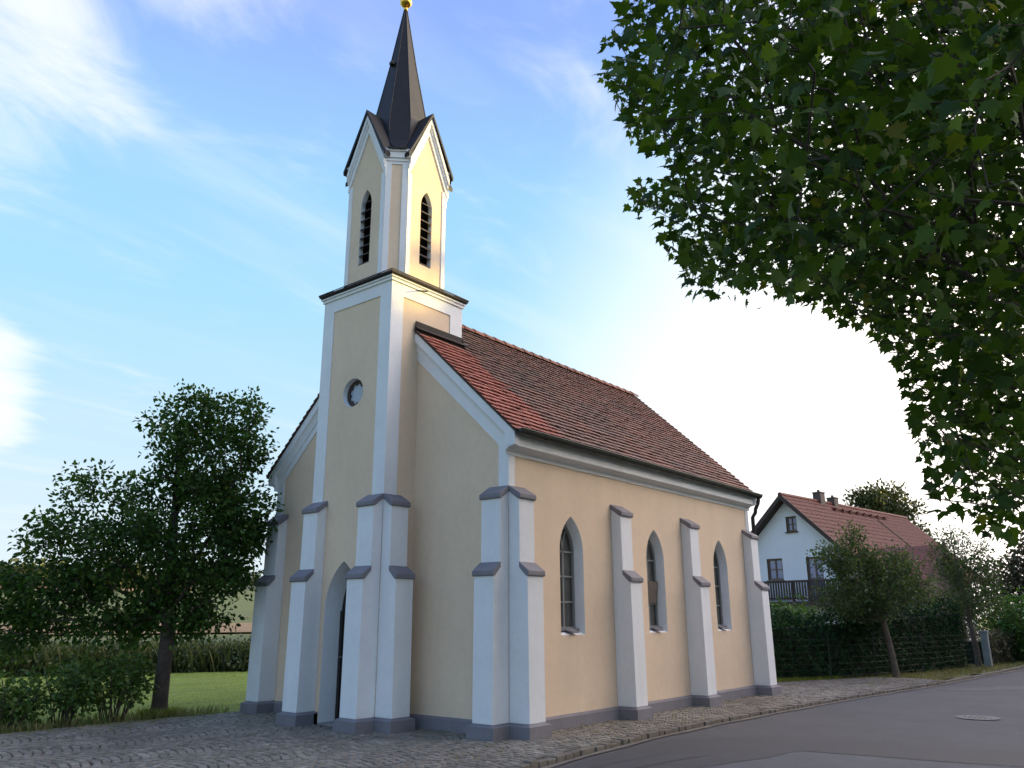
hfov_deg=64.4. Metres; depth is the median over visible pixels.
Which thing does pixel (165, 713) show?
grass
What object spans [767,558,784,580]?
window
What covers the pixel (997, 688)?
worn lane
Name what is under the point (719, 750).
road repair
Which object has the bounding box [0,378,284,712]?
pear tree
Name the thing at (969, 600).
street tree
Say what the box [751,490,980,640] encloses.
house
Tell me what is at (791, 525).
window
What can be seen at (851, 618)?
garden shrub
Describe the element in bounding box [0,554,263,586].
wood
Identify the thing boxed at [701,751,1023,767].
road patch
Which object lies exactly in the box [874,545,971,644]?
outbuilding
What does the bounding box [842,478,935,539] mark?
tall tree
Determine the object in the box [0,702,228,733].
tall grass
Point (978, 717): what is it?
manhole cover
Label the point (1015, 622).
roadside bush
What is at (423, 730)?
weeds
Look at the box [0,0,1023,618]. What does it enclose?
sky
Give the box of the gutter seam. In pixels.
[540,668,1023,767]
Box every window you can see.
[343,378,362,406]
[560,517,584,634]
[646,530,667,632]
[713,540,731,630]
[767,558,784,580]
[785,516,797,532]
[806,556,823,600]
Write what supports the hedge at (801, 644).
on the verge
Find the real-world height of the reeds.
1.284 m
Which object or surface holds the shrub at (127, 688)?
on the lawn at (192, 689)
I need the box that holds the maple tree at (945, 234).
[590,0,1023,548]
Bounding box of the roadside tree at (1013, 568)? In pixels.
[972,530,1023,623]
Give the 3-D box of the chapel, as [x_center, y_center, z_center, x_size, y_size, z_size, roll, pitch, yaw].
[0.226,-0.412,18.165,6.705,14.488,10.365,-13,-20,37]
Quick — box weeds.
[4,678,930,759]
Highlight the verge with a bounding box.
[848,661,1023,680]
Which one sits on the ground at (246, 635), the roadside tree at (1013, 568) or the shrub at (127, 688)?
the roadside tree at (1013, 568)
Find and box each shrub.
[0,655,66,729]
[20,646,109,727]
[63,641,159,723]
[769,591,832,626]
[823,587,907,622]
[899,580,989,656]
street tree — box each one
[802,516,941,677]
[919,521,1011,666]
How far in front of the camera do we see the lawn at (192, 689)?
18.79 m
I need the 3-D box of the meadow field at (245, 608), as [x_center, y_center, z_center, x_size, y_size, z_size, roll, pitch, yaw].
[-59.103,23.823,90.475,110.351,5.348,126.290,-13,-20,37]
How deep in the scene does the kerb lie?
12.97 m
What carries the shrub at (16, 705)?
on the lawn at (192, 689)
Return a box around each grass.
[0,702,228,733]
[136,704,183,718]
[777,675,840,681]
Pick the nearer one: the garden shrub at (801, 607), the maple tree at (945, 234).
the maple tree at (945, 234)
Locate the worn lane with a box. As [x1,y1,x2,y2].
[949,686,1023,690]
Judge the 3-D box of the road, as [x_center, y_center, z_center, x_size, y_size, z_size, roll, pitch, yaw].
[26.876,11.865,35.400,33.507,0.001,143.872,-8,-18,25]
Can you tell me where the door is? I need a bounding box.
[335,588,346,718]
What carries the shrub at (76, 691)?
on the lawn at (192, 689)
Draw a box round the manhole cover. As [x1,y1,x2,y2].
[956,715,1000,719]
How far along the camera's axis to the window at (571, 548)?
13.48 m
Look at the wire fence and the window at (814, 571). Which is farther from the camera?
the window at (814, 571)
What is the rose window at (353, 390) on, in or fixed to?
in the chapel
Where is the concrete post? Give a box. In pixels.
[979,631,992,666]
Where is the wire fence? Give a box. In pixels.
[774,633,971,678]
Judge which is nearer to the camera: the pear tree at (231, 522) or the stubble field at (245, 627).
the pear tree at (231, 522)
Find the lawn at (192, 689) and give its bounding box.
[0,671,247,732]
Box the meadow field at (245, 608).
[0,589,254,623]
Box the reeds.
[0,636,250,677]
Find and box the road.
[552,669,1023,767]
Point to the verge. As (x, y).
(1001, 668)
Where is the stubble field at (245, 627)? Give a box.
[0,623,251,634]
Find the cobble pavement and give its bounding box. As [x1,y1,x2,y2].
[0,677,935,767]
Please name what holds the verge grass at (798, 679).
on the verge
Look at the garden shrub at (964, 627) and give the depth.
34.65 m
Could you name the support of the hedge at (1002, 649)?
on the verge
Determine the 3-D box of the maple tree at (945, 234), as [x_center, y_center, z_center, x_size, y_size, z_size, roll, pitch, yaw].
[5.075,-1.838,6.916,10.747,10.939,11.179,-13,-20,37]
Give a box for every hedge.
[770,596,970,679]
[960,625,1023,664]
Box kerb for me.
[510,665,1023,767]
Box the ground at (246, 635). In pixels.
[0,584,998,679]
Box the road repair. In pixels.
[562,736,1023,767]
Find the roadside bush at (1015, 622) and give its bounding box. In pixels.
[972,583,1023,661]
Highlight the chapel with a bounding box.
[240,0,781,740]
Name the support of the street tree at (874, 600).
on the verge
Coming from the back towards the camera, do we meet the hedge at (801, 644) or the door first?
the hedge at (801, 644)
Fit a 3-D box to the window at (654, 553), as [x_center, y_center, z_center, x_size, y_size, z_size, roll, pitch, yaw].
[2.650,3.705,15.354,0.268,1.882,0.670,-13,-20,37]
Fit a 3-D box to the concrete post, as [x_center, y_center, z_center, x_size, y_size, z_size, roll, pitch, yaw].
[16.242,9.106,27.848,0.260,1.270,0.300,-13,-20,37]
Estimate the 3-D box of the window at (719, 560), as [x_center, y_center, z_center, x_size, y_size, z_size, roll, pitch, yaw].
[4.425,4.307,17.458,0.268,1.882,0.670,-13,-20,37]
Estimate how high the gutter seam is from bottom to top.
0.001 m
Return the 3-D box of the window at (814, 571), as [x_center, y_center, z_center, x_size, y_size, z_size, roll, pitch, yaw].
[14.568,9.309,38.891,0.353,2.050,0.920,14,-22,-41]

